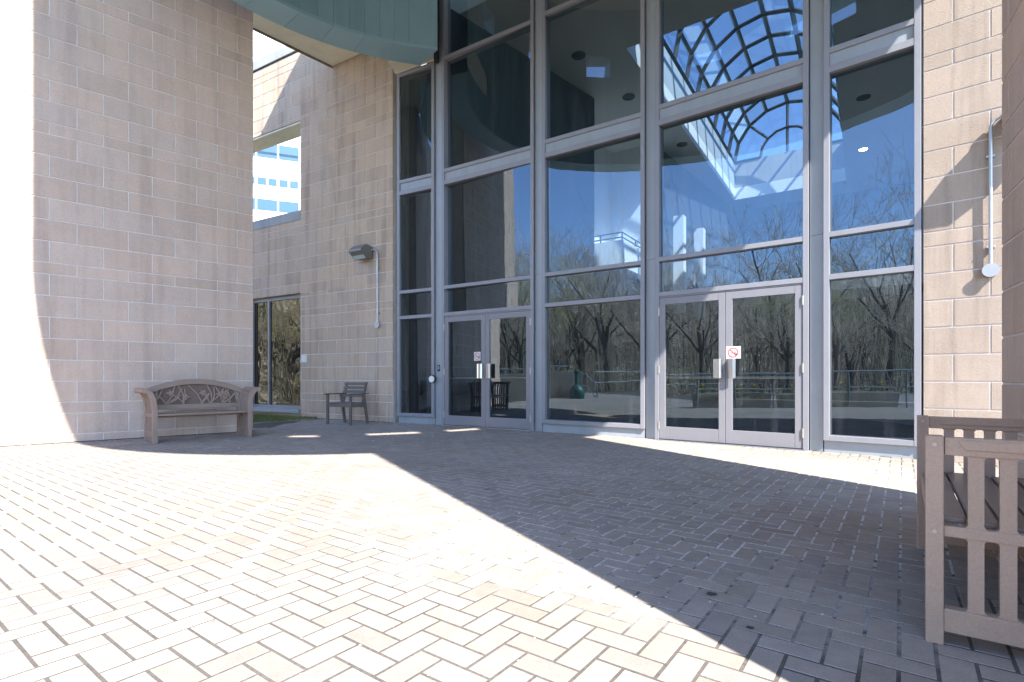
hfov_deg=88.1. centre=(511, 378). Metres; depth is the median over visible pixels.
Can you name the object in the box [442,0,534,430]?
window frame
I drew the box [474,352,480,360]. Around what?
no smoking sign
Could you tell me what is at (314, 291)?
block wall
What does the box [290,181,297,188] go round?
window
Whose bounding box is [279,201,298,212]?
window
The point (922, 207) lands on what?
entrance hall
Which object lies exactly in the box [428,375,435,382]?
door button
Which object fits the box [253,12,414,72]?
roof slab
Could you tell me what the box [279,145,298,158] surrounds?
window
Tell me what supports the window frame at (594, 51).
in the glass front
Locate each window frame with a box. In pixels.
[397,61,435,416]
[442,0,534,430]
[542,0,645,428]
[655,0,809,450]
[823,0,921,446]
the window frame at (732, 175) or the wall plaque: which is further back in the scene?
the wall plaque
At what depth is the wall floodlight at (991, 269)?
5.59 m
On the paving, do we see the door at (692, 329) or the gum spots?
the gum spots
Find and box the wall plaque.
[301,354,306,362]
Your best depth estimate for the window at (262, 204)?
59.60 m
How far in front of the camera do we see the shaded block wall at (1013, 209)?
3.29 m
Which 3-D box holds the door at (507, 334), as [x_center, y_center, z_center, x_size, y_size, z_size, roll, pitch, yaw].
[-0.086,-0.155,9.611,0.990,2.110,0.120,0,0,32]
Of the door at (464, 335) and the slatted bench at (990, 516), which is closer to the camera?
the slatted bench at (990, 516)
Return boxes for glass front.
[395,0,921,458]
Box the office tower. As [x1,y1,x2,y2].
[253,30,300,220]
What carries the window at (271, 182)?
in the office tower
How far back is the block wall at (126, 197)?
8.04 m
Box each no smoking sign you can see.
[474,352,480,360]
[726,346,740,358]
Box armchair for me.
[323,382,368,425]
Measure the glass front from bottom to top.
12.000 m
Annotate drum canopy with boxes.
[232,0,438,64]
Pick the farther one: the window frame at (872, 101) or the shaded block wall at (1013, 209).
the window frame at (872, 101)
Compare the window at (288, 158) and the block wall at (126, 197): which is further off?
the window at (288, 158)
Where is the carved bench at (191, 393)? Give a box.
[133,379,260,443]
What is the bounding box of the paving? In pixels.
[0,419,1023,681]
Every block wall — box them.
[0,0,252,446]
[253,46,395,422]
[923,0,1002,465]
[1002,0,1023,477]
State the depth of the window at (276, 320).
13.19 m
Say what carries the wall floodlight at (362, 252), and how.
attached to the block wall at (314, 291)
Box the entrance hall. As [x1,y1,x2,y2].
[922,0,922,414]
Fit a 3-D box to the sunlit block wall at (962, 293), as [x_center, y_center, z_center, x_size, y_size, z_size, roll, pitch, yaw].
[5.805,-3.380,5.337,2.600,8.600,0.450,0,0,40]
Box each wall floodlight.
[349,244,380,327]
[982,114,1001,276]
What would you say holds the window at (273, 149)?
in the office tower
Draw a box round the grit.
[0,419,986,681]
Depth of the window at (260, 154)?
59.60 m
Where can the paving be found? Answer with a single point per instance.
(332, 439)
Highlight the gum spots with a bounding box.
[486,489,819,628]
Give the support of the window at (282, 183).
in the office tower
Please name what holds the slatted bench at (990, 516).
on the paving
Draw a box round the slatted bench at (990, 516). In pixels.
[917,415,1023,647]
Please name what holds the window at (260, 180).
in the office tower
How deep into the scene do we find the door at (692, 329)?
7.69 m
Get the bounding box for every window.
[253,294,300,412]
[257,145,276,155]
[257,151,276,158]
[257,177,265,184]
[257,198,276,210]
[268,178,276,185]
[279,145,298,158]
[279,154,298,161]
[279,180,287,187]
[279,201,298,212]
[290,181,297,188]
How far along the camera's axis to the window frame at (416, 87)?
10.87 m
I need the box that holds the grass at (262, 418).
[253,413,321,422]
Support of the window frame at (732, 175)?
in the glass front
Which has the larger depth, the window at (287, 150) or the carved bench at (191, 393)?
the window at (287, 150)
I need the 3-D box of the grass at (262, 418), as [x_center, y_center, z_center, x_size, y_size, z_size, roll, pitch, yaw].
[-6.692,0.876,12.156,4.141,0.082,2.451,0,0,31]
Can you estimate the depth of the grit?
3.79 m
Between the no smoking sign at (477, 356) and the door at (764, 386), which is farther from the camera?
the no smoking sign at (477, 356)
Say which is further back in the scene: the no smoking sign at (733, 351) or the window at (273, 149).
the window at (273, 149)
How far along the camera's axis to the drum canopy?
9.74 m
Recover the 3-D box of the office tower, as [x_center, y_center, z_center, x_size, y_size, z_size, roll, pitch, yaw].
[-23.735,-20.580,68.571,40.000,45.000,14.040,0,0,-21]
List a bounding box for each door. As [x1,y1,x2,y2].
[444,314,484,426]
[485,311,530,429]
[658,292,725,442]
[726,285,803,448]

